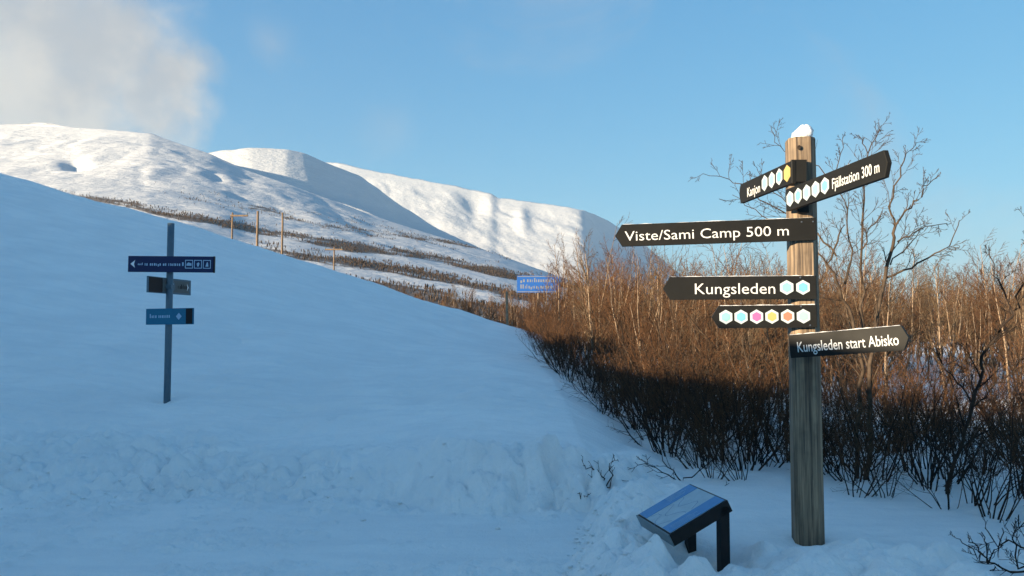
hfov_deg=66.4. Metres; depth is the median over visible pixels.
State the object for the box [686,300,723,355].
birch sapling
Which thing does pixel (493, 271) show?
mountain scrub
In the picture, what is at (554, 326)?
willow shrub
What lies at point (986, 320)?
willow bush
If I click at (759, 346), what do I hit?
willow bush
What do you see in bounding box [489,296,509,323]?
birch tree
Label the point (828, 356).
willow bush
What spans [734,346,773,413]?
willow bush
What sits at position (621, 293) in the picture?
birch sapling
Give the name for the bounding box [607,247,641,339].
birch sapling
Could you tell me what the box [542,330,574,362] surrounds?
willow shrub
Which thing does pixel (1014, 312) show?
birch sapling
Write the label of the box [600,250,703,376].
willow bush
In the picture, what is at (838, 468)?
willow shrub
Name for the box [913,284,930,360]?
birch tree
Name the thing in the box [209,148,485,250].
mountain shoulder
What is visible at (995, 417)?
willow shrub
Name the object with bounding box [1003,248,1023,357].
birch sapling
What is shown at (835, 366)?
willow bush
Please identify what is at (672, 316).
birch sapling
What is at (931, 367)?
willow shrub
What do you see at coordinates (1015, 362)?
birch sapling
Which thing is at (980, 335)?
birch sapling
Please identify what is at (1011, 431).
willow shrub
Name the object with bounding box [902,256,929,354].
birch sapling
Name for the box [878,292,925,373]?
willow bush
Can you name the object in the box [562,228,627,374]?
birch sapling
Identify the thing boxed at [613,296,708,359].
willow bush
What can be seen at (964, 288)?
birch sapling
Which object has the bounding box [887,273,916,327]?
birch sapling
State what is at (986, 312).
willow bush
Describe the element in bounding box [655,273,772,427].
willow bush
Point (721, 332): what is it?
willow bush
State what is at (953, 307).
birch sapling
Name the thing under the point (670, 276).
willow bush
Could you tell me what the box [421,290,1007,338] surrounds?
woodland
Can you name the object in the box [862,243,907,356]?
birch sapling
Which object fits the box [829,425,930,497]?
willow shrub
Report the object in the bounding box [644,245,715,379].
willow bush
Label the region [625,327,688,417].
willow shrub
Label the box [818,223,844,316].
birch sapling
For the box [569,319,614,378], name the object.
willow shrub
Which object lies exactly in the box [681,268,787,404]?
willow bush
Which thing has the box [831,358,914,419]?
willow shrub
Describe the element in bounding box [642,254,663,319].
birch sapling
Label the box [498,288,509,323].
birch tree
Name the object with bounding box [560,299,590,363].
willow shrub
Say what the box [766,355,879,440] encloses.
willow shrub
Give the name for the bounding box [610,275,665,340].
willow bush
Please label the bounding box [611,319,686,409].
willow bush
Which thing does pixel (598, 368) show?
willow shrub
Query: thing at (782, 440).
willow shrub
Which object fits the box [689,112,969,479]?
rowan tree
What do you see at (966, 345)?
birch sapling
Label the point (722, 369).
willow shrub
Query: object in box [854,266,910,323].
birch sapling
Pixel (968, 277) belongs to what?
birch tree
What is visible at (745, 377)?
willow shrub
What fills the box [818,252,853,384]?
birch sapling
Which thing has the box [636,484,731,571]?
info lectern
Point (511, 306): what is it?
birch tree
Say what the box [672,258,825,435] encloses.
willow bush
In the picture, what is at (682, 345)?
willow shrub
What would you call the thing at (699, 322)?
willow bush
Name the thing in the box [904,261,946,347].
birch sapling
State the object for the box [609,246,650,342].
birch sapling
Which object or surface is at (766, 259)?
birch sapling
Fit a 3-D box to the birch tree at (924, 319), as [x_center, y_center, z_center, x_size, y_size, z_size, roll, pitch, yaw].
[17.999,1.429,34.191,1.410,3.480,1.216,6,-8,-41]
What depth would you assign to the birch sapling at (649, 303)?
17.49 m
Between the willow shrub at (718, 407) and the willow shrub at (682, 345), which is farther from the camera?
the willow shrub at (682, 345)
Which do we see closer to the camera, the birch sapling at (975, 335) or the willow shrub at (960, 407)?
the willow shrub at (960, 407)
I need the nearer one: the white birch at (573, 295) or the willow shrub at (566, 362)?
the willow shrub at (566, 362)
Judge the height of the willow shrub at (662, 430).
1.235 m
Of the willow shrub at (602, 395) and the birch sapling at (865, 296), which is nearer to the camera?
the willow shrub at (602, 395)
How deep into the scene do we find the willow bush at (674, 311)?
12.69 m
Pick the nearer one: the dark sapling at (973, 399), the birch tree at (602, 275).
the dark sapling at (973, 399)
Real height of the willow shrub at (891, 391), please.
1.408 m
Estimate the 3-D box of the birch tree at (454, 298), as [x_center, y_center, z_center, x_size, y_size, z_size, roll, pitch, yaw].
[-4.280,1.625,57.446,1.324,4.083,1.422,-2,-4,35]
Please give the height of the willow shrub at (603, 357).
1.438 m
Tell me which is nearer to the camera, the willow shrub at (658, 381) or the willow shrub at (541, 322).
the willow shrub at (658, 381)
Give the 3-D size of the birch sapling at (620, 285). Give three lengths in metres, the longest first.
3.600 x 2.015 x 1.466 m
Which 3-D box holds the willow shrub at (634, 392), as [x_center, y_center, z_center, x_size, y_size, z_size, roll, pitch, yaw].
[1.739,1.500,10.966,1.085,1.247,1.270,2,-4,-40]
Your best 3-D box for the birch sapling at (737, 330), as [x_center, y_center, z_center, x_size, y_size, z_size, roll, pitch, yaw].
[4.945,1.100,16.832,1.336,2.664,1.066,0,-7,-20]
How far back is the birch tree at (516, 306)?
47.44 m
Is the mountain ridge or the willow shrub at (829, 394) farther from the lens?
the mountain ridge
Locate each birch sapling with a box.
[546,233,580,326]
[549,233,576,315]
[553,246,600,321]
[559,267,577,314]
[560,273,585,329]
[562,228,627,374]
[563,228,597,341]
[563,252,632,369]
[574,217,632,372]
[580,250,666,387]
[584,281,611,357]
[588,248,636,322]
[600,251,653,393]
[602,260,645,319]
[604,273,632,350]
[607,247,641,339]
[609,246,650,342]
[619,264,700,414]
[624,247,661,353]
[624,249,662,314]
[625,269,644,335]
[630,246,669,318]
[635,276,658,355]
[636,248,687,359]
[636,261,664,324]
[636,269,665,359]
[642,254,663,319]
[645,252,682,366]
[646,252,684,304]
[655,294,686,351]
[660,300,707,375]
[686,259,732,336]
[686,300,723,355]
[688,264,716,361]
[692,243,754,312]
[692,270,730,350]
[695,243,745,305]
[696,252,741,381]
[705,300,768,416]
[707,266,786,371]
[708,243,753,391]
[713,243,751,375]
[716,328,735,376]
[722,299,752,390]
[728,246,786,363]
[738,252,787,416]
[740,252,786,391]
[749,242,782,304]
[762,258,844,338]
[775,299,788,390]
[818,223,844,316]
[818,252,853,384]
[819,228,872,377]
[819,236,896,391]
[819,298,833,363]
[820,290,842,378]
[820,299,833,381]
[826,272,883,383]
[837,260,885,359]
[838,273,904,401]
[841,234,884,377]
[847,243,884,296]
[847,255,904,377]
[850,273,911,366]
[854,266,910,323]
[858,264,920,419]
[858,273,903,378]
[861,269,905,379]
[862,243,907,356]
[873,243,931,377]
[884,269,919,322]
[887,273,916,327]
[891,259,932,353]
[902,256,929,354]
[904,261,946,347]
[906,294,936,376]
[908,276,941,344]
[910,252,991,403]
[911,260,984,378]
[914,273,953,381]
[927,276,969,355]
[934,267,975,363]
[942,257,1007,358]
[945,279,981,363]
[947,260,980,347]
[947,270,986,360]
[950,269,1006,372]
[958,229,999,356]
[958,312,974,384]
[960,295,994,384]
[961,241,1000,342]
[965,264,1016,368]
[966,242,1023,393]
[968,251,1023,373]
[969,300,994,389]
[970,241,1023,369]
[971,255,1023,343]
[971,287,1009,381]
[980,262,1017,355]
[986,292,1023,380]
[993,285,1023,383]
[998,329,1023,408]
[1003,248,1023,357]
[1003,264,1023,317]
[1005,278,1023,349]
[1005,280,1023,364]
[1006,289,1023,350]
[1006,314,1023,395]
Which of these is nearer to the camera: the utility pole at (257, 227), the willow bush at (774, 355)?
the willow bush at (774, 355)
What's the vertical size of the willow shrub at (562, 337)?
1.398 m
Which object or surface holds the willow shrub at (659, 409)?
on the ground
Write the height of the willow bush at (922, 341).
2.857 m
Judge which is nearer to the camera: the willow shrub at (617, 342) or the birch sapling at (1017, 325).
the willow shrub at (617, 342)
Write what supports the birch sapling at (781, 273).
on the ground
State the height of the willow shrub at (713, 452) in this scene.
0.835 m
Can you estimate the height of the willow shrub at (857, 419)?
1.551 m
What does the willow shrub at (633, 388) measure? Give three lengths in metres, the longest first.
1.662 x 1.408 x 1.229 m
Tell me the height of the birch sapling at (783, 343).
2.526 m
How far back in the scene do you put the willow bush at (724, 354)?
12.83 m
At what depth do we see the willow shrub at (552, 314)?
26.36 m
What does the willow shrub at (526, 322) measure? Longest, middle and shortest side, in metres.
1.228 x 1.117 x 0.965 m
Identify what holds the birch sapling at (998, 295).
on the ground
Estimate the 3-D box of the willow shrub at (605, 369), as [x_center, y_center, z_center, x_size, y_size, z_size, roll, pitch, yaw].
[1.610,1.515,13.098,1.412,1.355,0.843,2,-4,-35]
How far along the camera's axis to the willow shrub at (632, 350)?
14.82 m
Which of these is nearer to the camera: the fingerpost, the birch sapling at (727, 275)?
the fingerpost
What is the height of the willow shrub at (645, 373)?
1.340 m
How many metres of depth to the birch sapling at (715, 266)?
21.99 m
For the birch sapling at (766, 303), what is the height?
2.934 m
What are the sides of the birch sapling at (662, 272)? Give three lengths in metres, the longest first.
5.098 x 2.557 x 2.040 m
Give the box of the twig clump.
[581,455,623,487]
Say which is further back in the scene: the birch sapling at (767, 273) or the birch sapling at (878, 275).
the birch sapling at (878, 275)
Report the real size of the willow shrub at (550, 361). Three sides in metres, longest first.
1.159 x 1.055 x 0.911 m
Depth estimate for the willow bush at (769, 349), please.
15.68 m
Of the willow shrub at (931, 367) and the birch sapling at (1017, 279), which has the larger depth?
the birch sapling at (1017, 279)
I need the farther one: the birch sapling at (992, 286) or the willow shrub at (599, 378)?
the birch sapling at (992, 286)
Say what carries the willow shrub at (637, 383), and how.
on the ground
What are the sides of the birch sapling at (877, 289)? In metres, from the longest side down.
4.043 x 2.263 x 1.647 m
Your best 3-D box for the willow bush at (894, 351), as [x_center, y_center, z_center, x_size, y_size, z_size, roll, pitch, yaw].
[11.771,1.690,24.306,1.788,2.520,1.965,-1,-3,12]
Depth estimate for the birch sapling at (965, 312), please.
29.01 m
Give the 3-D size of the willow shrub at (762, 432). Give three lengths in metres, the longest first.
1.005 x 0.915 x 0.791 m
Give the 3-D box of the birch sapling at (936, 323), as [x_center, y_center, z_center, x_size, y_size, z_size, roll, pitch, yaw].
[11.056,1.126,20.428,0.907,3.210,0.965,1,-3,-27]
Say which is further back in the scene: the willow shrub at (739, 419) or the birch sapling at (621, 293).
the birch sapling at (621, 293)
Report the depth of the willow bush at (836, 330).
14.31 m
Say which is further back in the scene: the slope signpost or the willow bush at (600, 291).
the willow bush at (600, 291)
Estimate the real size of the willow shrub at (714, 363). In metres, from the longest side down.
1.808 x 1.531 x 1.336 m
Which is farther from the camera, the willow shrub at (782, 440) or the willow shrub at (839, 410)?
the willow shrub at (839, 410)
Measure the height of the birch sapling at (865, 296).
3.791 m
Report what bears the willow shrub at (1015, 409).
on the ground
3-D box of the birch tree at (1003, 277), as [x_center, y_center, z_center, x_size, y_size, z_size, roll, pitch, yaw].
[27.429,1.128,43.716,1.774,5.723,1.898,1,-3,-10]
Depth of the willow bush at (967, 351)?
27.36 m
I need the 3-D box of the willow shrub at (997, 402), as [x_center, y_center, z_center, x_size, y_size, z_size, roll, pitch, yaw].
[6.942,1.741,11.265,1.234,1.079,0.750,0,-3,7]
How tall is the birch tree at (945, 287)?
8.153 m
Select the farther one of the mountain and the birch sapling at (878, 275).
the mountain
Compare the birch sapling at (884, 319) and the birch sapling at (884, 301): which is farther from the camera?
the birch sapling at (884, 301)
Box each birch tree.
[444,290,456,308]
[449,284,461,307]
[466,286,478,314]
[476,298,485,318]
[481,292,495,319]
[486,294,502,322]
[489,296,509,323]
[493,285,516,326]
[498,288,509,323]
[499,299,520,326]
[502,283,516,325]
[508,292,514,324]
[511,290,519,327]
[513,293,530,326]
[515,270,536,320]
[520,293,536,320]
[536,262,559,329]
[546,263,569,322]
[548,282,564,321]
[559,263,577,327]
[594,259,612,301]
[896,281,911,333]
[899,265,924,326]
[905,284,932,355]
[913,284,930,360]
[916,270,947,354]
[931,263,954,328]
[933,268,951,339]
[934,272,955,349]
[939,281,954,345]
[956,262,980,312]
[991,258,1014,309]
[991,263,1013,301]
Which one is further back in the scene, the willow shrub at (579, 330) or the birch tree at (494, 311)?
the birch tree at (494, 311)
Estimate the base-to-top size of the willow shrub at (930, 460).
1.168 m
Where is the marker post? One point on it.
(507, 321)
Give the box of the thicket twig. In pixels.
[627,434,728,485]
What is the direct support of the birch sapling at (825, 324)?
on the ground
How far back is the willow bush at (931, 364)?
29.21 m
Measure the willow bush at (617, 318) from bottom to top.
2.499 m
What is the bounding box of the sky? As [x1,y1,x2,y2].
[0,0,1023,312]
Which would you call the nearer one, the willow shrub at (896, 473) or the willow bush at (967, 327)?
the willow shrub at (896, 473)
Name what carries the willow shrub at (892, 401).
on the ground
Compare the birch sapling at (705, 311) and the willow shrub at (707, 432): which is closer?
the willow shrub at (707, 432)
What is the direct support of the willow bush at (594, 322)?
on the ground
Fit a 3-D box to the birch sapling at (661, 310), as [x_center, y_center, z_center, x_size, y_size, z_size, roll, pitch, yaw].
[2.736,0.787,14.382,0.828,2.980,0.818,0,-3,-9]
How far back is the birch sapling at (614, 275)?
18.67 m
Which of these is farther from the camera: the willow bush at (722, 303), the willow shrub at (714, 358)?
the willow bush at (722, 303)
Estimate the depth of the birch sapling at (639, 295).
20.59 m
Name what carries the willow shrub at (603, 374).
on the ground
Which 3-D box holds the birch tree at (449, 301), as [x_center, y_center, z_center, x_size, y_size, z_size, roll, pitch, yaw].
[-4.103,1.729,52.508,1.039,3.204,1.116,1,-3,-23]
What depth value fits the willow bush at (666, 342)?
14.72 m
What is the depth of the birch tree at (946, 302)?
35.34 m
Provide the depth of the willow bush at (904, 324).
25.85 m
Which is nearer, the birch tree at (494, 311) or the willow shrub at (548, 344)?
the willow shrub at (548, 344)
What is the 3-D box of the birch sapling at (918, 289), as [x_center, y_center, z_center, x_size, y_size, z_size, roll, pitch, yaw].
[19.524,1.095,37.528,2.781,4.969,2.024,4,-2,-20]
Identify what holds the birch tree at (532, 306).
on the ground
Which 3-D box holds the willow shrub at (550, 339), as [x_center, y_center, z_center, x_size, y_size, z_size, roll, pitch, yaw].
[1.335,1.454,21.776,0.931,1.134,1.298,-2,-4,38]
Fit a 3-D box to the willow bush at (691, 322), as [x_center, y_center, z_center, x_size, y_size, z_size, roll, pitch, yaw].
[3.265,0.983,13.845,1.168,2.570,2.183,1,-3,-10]
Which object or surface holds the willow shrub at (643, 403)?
on the ground
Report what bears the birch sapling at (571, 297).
on the ground
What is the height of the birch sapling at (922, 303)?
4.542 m
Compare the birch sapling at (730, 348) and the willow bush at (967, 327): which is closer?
the birch sapling at (730, 348)
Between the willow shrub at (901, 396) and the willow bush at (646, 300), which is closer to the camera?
the willow shrub at (901, 396)
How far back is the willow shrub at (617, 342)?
14.46 m
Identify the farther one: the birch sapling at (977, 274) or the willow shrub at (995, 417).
the birch sapling at (977, 274)
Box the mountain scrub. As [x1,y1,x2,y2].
[60,181,606,312]
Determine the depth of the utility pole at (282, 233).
58.23 m
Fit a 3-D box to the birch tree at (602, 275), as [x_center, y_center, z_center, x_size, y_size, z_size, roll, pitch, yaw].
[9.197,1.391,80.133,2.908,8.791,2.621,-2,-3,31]
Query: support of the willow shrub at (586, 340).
on the ground
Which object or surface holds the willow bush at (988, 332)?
on the ground
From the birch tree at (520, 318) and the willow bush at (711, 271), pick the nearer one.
the willow bush at (711, 271)
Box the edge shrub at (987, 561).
[949,515,1023,574]
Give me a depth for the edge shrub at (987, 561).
4.46 m
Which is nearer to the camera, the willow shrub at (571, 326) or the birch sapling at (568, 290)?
the willow shrub at (571, 326)
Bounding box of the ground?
[0,173,1023,575]
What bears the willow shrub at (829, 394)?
on the ground
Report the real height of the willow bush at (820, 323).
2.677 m
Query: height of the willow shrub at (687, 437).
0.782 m
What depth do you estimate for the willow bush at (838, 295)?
20.64 m
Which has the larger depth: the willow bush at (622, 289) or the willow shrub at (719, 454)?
the willow bush at (622, 289)
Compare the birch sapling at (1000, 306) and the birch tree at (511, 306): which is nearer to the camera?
the birch sapling at (1000, 306)
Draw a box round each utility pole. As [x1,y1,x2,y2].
[230,213,247,238]
[256,211,258,245]
[281,212,283,253]
[325,247,342,269]
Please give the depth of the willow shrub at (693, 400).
9.33 m
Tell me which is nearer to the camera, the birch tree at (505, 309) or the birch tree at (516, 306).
the birch tree at (516, 306)
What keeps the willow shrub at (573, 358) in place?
on the ground
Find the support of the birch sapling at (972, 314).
on the ground
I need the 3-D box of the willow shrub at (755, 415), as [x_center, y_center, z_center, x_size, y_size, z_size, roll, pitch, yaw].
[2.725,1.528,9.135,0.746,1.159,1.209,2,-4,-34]
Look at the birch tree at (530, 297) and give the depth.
62.63 m
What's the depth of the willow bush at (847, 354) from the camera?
15.74 m
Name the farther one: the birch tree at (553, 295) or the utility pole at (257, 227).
the utility pole at (257, 227)
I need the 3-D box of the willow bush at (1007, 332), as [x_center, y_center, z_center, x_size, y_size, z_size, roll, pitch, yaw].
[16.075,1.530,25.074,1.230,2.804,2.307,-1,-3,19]
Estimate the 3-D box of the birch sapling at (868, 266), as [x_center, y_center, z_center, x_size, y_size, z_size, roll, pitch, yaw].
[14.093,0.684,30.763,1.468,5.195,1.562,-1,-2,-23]
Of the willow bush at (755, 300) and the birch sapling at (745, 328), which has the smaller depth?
the birch sapling at (745, 328)
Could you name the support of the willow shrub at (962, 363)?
on the ground
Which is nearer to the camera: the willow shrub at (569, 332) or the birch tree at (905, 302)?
the willow shrub at (569, 332)
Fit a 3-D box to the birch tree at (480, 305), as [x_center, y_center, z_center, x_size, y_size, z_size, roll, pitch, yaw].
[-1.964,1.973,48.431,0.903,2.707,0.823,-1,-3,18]
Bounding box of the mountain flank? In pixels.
[581,210,678,280]
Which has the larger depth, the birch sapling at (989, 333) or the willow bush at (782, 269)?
the birch sapling at (989, 333)
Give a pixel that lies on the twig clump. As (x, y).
(610, 467)
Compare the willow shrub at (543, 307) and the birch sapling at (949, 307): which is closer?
the willow shrub at (543, 307)
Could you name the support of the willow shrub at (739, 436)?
on the ground
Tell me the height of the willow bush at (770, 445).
2.312 m
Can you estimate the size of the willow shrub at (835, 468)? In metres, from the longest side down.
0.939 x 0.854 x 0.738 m
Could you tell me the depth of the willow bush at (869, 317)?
16.98 m
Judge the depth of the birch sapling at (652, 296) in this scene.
20.35 m
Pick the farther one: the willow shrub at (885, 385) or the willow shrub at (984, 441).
the willow shrub at (885, 385)
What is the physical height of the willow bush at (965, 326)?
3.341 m
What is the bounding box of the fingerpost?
[615,136,909,545]
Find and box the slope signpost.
[128,223,215,403]
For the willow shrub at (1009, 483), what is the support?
on the ground
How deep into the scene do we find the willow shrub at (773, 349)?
9.98 m
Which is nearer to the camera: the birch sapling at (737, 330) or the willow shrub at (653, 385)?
the willow shrub at (653, 385)
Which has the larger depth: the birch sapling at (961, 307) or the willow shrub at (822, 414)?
the birch sapling at (961, 307)
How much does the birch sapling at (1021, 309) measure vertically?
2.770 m
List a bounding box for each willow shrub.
[513,308,539,335]
[515,299,578,366]
[515,315,538,337]
[521,304,548,326]
[523,288,579,340]
[525,311,551,338]
[528,305,588,352]
[528,310,571,330]
[528,334,547,355]
[529,312,586,360]
[531,311,590,367]
[532,314,588,369]
[533,296,567,334]
[534,333,577,375]
[535,295,578,330]
[535,323,591,371]
[536,321,564,356]
[538,289,630,375]
[541,308,624,380]
[541,336,585,382]
[542,292,633,376]
[542,325,566,358]
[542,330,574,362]
[544,314,592,353]
[555,329,651,417]
[559,331,597,381]
[559,337,623,394]
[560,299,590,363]
[561,340,649,410]
[567,344,617,392]
[568,342,637,411]
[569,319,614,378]
[574,339,685,428]
[575,322,650,404]
[577,313,673,413]
[577,349,624,394]
[578,381,622,413]
[579,331,636,391]
[581,369,638,415]
[590,319,723,453]
[591,309,687,394]
[591,346,716,458]
[595,340,663,429]
[599,370,686,441]
[609,330,663,375]
[609,350,692,435]
[616,348,662,424]
[619,343,688,419]
[620,308,748,441]
[623,297,746,417]
[623,329,732,438]
[624,361,730,449]
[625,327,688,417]
[632,380,733,468]
[640,349,761,451]
[646,351,698,430]
[647,320,755,426]
[658,337,789,470]
[661,400,716,465]
[662,359,738,458]
[663,330,787,442]
[667,335,759,431]
[667,411,762,478]
[670,363,772,463]
[673,403,746,465]
[674,356,776,461]
[681,333,774,417]
[685,355,788,453]
[687,401,762,480]
[696,345,779,438]
[708,357,789,464]
[718,337,788,446]
[718,363,831,462]
[718,370,788,460]
[724,396,830,467]
[729,394,789,461]
[751,384,873,457]
[754,398,839,459]
[761,365,875,473]
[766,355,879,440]
[767,408,825,469]
[772,403,854,474]
[776,363,859,427]
[777,409,875,482]
[779,404,860,449]
[783,380,880,455]
[784,375,863,456]
[821,331,975,481]
[821,351,927,451]
[821,352,958,451]
[822,352,915,457]
[822,419,854,461]
[824,396,889,466]
[826,327,972,450]
[827,405,929,497]
[829,387,942,470]
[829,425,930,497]
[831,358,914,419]
[842,374,906,428]
[845,358,955,455]
[845,367,939,444]
[847,355,990,451]
[848,377,945,473]
[850,345,932,426]
[854,355,1008,490]
[874,422,984,509]
[876,329,968,426]
[883,360,1008,490]
[884,375,973,468]
[888,381,1003,472]
[892,342,1023,492]
[895,337,969,441]
[898,373,1001,448]
[898,374,1008,452]
[930,413,1023,505]
[931,391,1023,522]
[934,340,1023,457]
[940,328,1023,440]
[941,371,1023,439]
[941,413,1023,475]
[942,405,1023,471]
[943,390,1023,459]
[944,377,1023,466]
[945,385,1023,462]
[964,336,1023,447]
[967,346,1020,427]
[967,388,1023,498]
[975,361,1023,467]
[990,384,1023,479]
[997,397,1023,474]
[999,399,1023,505]
[1005,376,1022,425]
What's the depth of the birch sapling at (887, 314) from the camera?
21.93 m
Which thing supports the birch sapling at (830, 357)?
on the ground
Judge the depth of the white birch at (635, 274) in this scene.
24.01 m
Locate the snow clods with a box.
[0,440,650,575]
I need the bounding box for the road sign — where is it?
[517,276,559,315]
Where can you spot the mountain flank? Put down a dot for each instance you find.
(607, 228)
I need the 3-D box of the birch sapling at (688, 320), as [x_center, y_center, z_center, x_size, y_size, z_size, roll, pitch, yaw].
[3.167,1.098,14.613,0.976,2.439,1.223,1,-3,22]
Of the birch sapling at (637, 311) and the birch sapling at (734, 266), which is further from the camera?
the birch sapling at (734, 266)
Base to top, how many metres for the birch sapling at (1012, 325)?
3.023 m
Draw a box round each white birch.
[566,264,582,341]
[590,268,608,348]
[603,247,621,325]
[631,255,645,358]
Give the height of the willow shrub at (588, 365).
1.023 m
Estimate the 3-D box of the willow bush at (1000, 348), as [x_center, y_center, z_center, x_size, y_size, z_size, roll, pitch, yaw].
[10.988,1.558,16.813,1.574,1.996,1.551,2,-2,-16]
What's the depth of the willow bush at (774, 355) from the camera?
16.12 m
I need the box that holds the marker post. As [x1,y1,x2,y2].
[506,292,508,325]
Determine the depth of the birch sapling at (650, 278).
22.42 m
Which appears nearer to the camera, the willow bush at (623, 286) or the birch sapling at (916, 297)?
the willow bush at (623, 286)
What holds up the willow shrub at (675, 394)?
on the ground
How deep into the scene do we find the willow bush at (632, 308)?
17.05 m
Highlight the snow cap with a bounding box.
[791,124,813,137]
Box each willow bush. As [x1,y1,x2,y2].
[548,267,599,343]
[572,257,608,343]
[575,273,680,377]
[575,312,608,364]
[579,291,624,362]
[580,262,627,351]
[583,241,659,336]
[583,286,660,341]
[585,263,652,351]
[586,257,650,356]
[588,268,656,375]
[590,263,646,338]
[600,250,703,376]
[602,245,711,416]
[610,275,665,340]
[610,276,676,363]
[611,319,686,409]
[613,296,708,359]
[626,324,696,386]
[632,293,693,366]
[639,280,775,431]
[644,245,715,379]
[646,257,694,335]
[647,293,725,411]
[648,269,761,369]
[654,272,721,391]
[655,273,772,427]
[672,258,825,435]
[672,300,714,378]
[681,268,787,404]
[684,268,765,378]
[687,257,757,367]
[688,263,771,378]
[689,314,780,411]
[703,266,786,373]
[704,299,788,402]
[711,301,785,390]
[712,275,832,462]
[731,301,786,395]
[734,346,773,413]
[739,256,779,375]
[740,326,820,398]
[748,271,834,383]
[753,284,852,381]
[757,251,785,370]
[765,268,894,406]
[779,268,857,327]
[783,299,869,402]
[818,237,919,394]
[818,255,881,381]
[818,264,875,408]
[819,260,895,382]
[820,273,903,390]
[822,263,920,371]
[826,271,889,386]
[826,312,884,397]
[842,280,918,391]
[865,282,931,372]
[877,303,920,372]
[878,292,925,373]
[887,275,959,366]
[903,299,941,378]
[936,277,1022,377]
[940,280,991,372]
[942,295,1005,367]
[945,263,1002,368]
[946,276,1020,383]
[951,274,1022,370]
[956,287,1020,360]
[958,330,995,368]
[986,325,1023,396]
[992,277,1023,353]
[993,306,1022,362]
[995,305,1023,368]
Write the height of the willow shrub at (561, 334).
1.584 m
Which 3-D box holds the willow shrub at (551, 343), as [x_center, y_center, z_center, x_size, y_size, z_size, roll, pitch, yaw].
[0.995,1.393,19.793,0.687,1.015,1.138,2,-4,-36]
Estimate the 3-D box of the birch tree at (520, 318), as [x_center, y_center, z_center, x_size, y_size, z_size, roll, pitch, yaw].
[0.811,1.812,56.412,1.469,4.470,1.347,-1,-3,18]
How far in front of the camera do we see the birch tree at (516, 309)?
65.26 m
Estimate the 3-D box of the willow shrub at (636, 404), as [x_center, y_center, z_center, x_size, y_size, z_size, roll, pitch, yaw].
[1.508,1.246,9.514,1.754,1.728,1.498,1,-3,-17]
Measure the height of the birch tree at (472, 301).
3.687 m
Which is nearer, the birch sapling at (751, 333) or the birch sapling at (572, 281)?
the birch sapling at (751, 333)
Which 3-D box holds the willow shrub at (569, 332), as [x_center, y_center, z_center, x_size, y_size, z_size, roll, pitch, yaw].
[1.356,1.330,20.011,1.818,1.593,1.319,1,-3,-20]
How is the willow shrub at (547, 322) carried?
on the ground
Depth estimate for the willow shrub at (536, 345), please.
21.06 m
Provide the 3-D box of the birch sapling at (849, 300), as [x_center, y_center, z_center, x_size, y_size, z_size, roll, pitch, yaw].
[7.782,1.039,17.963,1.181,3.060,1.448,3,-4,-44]
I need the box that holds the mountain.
[0,123,935,330]
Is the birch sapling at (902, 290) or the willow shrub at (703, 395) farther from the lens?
the birch sapling at (902, 290)
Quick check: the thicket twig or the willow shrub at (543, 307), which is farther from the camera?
the willow shrub at (543, 307)
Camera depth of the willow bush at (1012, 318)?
16.06 m
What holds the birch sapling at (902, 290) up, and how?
on the ground
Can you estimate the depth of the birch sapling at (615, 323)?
14.63 m
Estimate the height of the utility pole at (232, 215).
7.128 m
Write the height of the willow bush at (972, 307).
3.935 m
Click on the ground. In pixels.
(288, 373)
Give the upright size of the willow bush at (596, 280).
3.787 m
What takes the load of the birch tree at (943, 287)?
on the ground
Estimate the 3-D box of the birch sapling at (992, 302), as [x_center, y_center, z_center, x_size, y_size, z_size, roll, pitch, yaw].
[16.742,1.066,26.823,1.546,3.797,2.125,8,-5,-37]
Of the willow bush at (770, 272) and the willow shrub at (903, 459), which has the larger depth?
the willow bush at (770, 272)
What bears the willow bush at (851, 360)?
on the ground
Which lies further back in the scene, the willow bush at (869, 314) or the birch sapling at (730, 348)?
the willow bush at (869, 314)
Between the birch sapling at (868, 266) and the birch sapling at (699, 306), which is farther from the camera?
the birch sapling at (868, 266)
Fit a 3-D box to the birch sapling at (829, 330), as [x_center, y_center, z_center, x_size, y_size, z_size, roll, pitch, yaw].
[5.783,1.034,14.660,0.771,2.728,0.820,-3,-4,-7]
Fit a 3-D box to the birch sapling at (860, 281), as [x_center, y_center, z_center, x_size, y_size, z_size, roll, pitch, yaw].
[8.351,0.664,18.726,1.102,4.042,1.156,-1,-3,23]
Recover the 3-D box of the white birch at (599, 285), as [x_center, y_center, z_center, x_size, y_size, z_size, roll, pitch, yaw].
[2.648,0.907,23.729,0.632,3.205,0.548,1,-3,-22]
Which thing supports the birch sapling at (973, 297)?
on the ground
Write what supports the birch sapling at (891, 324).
on the ground
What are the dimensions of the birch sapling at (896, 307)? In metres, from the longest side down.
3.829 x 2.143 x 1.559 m
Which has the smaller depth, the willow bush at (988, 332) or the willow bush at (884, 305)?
the willow bush at (884, 305)
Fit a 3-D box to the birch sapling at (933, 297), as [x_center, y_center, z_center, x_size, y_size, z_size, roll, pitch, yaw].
[7.751,0.932,13.747,1.241,3.178,1.508,-2,-4,37]
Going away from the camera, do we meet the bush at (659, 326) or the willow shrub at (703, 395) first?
the willow shrub at (703, 395)
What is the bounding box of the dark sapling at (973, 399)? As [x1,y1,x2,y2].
[868,206,1023,494]
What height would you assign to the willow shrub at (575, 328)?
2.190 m
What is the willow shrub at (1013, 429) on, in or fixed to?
on the ground
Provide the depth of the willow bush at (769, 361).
15.91 m
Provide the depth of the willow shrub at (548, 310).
29.97 m
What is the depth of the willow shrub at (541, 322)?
27.24 m
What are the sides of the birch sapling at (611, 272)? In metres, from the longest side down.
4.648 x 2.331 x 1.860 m
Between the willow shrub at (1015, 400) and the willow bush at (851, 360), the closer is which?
the willow shrub at (1015, 400)

